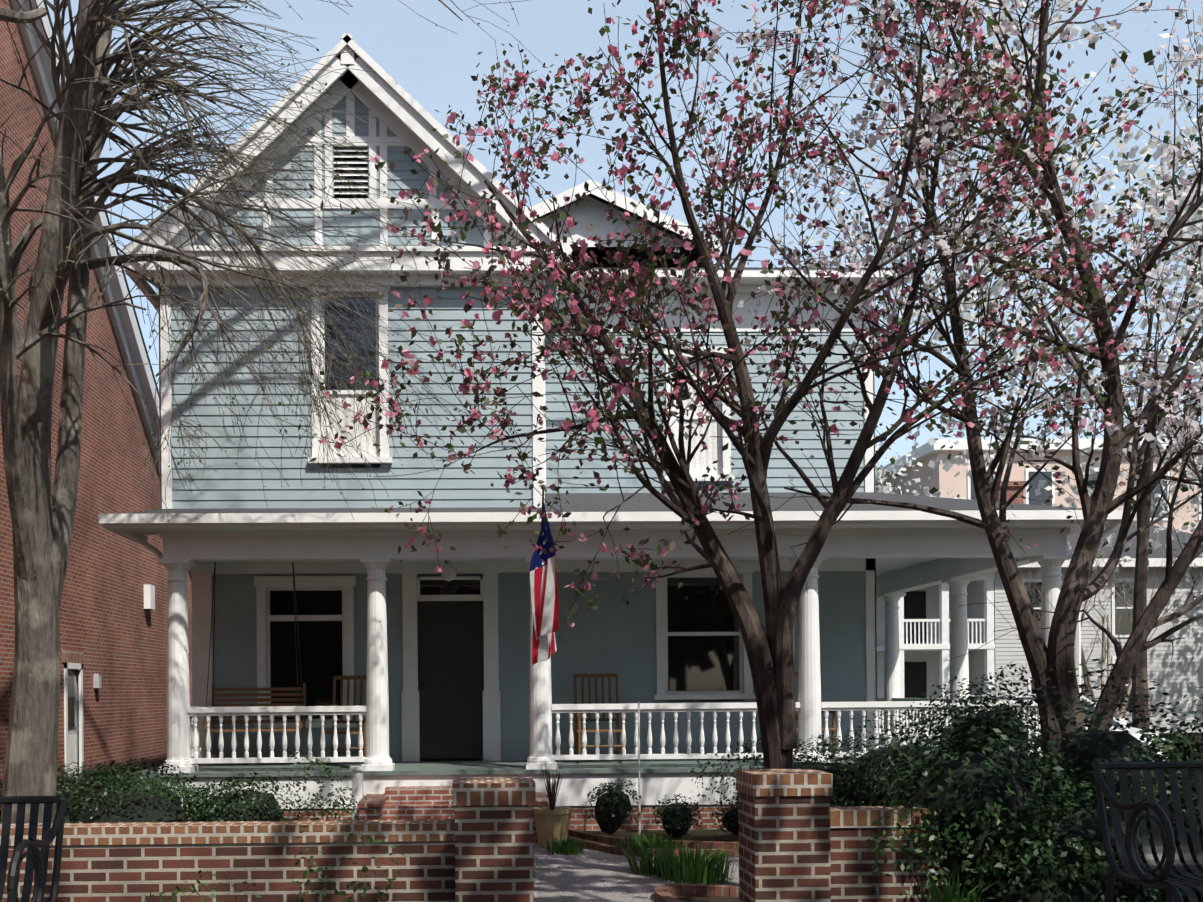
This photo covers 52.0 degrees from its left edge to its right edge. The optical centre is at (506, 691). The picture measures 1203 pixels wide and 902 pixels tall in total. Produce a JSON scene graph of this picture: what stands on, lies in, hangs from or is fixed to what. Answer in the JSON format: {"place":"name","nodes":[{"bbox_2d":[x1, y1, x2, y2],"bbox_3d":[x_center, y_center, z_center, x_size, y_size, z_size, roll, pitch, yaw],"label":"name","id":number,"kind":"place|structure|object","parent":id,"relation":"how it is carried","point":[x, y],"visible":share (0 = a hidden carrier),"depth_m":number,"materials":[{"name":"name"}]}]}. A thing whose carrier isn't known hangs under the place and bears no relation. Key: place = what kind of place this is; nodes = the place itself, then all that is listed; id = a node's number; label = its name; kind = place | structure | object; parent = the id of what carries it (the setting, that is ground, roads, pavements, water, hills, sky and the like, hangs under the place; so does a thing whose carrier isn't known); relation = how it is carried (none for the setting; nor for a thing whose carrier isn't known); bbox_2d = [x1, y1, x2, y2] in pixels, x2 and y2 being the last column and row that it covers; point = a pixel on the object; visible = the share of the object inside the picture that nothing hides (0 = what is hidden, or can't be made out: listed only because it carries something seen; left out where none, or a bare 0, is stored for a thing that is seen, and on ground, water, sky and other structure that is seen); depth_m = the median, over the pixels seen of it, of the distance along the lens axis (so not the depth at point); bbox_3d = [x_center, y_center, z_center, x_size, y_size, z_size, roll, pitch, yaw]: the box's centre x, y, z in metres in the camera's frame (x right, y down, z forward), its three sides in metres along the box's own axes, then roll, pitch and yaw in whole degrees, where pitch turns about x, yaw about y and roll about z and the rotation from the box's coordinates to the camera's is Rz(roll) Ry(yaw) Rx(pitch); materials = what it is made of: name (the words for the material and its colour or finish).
{"place":"outdoors","nodes":[
{"label":"outdoors","id":0,"kind":"place"},
{"bbox_2d":[0,796,65,901],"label":"bench","id":1,"kind":"object","parent":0,"point":[36,860],"visible":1,"depth_m":5.43,"materials":[{"name":"black metal"}]},
{"bbox_2d":[0,0,192,809],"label":"brick building","id":2,"kind":"structure","parent":0,"point":[113,609],"depth_m":22.29,"materials":[{"name":"red brick"}]},
{"bbox_2d":[99,33,1122,842],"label":"house","id":3,"kind":"structure","parent":0,"point":[327,627],"depth_m":15.09,"materials":[{"name":"blue wood"}]},
{"bbox_2d":[47,0,1202,466],"label":"sky","id":4,"kind":"structure","parent":0,"point":[435,65],"materials":[{"name":"blue"}]},
{"bbox_2d":[534,843,738,901],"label":"walkway","id":5,"kind":"structure","parent":0,"point":[588,875],"depth_m":10.88,"materials":[{"name":"grey concrete"}]},
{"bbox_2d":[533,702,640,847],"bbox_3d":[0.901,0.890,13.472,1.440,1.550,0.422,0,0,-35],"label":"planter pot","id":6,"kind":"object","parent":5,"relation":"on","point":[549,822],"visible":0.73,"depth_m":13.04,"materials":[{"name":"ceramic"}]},
{"bbox_2d":[541,762,563,809],"bbox_3d":[0.480,1.035,13.194,0.255,0.547,0.298,0,0,-2],"label":"potted plant","id":7,"kind":"object","parent":6,"relation":"in","point":[552,793],"visible":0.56,"depth_m":13.14,"materials":[{"name":"plant"}]},
{"bbox_2d":[78,699,1202,901],"bbox_3d":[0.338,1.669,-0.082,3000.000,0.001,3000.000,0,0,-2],"label":"ground","id":8,"kind":"structure","parent":0,"point":[717,835],"depth_m":14.10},
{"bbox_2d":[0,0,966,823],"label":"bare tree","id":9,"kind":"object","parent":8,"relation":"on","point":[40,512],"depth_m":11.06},
{"bbox_2d":[0,769,1186,901],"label":"garden wall","id":10,"kind":"structure","parent":8,"relation":"on","point":[801,839],"depth_m":6.96,"materials":[{"name":"brick"}]},
{"bbox_2d":[0,658,1202,901],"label":"shrubs","id":11,"kind":"object","parent":8,"relation":"on","point":[984,782],"visible":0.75,"depth_m":7.25,"materials":[{"name":"green plant"}]},
{"bbox_2d":[279,809,993,901],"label":"plant blades","id":12,"kind":"object","parent":8,"relation":"on","point":[688,868],"visible":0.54,"depth_m":10.86,"materials":[{"name":"green plant"}]},
{"bbox_2d":[567,826,738,901],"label":"path edging","id":13,"kind":"object","parent":8,"relation":"on","point":[664,892],"visible":0.31,"depth_m":12.32,"materials":[{"name":"brick"}]},
{"bbox_2d":[271,0,1202,768],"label":"crabapple tree","id":14,"kind":"object","parent":8,"relation":"on","point":[1045,134],"depth_m":9.50,"materials":[{"name":"plant"}]},
{"bbox_2d":[672,312,690,399],"bbox_3d":[1.445,-2.805,10.204,0.162,0.720,0.170,0,0,-2],"label":"birdfeeder hanging in tree","id":15,"kind":"object","parent":14,"relation":"hanging from","point":[685,392],"visible":0.27,"depth_m":10.16,"materials":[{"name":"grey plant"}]},
{"bbox_2d":[654,0,1202,780],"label":"cherry tree","id":16,"kind":"object","parent":8,"relation":"on","point":[1073,596],"depth_m":10.30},
{"bbox_2d":[875,431,1015,499],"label":"pear tree","id":17,"kind":"object","parent":8,"relation":"on","point":[878,470],"depth_m":54.83,"materials":[{"name":"plant"}]},
{"bbox_2d":[1028,507,1202,717],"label":"crape myrtle tree","id":18,"kind":"object","parent":8,"relation":"on","point":[1105,642],"visible":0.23,"depth_m":31.16,"materials":[{"name":"white plant"}]},
{"bbox_2d":[1036,118,1202,428],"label":"pear tree","id":19,"kind":"object","parent":8,"relation":"on","point":[1176,274],"depth_m":28.89,"materials":[{"name":"plant"}]},
{"bbox_2d":[1096,369,1202,628],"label":"pear tree","id":20,"kind":"object","parent":8,"relation":"on","point":[1185,487],"depth_m":37.06,"materials":[{"name":"plant"}]},
{"bbox_2d":[875,438,1202,732],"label":"background houses","id":21,"kind":"structure","parent":0,"point":[924,627],"depth_m":44.61,"materials":[{"name":"white wood"}]},
{"bbox_2d":[1092,761,1202,901],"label":"bench","id":22,"kind":"object","parent":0,"point":[1137,869],"visible":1,"depth_m":5.64,"materials":[{"name":"black metal"}]},
{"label":"driveway pavement","id":23,"kind":"structure","parent":0,"visible":0},
{"bbox_2d":[775,0,1202,728],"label":"pear tree","id":24,"kind":"object","parent":23,"relation":"on","point":[1131,168],"depth_m":26.22,"materials":[{"name":"plant"}]},
{"bbox_2d":[933,694,1167,760],"bbox_3d":[10.003,0.818,22.944,2.160,1.550,4.630,0,0,-12],"label":"white car","id":25,"kind":"object","parent":23,"relation":"on","point":[1133,732],"visible":0.06,"depth_m":22.14,"materials":[{"name":"white paint"}]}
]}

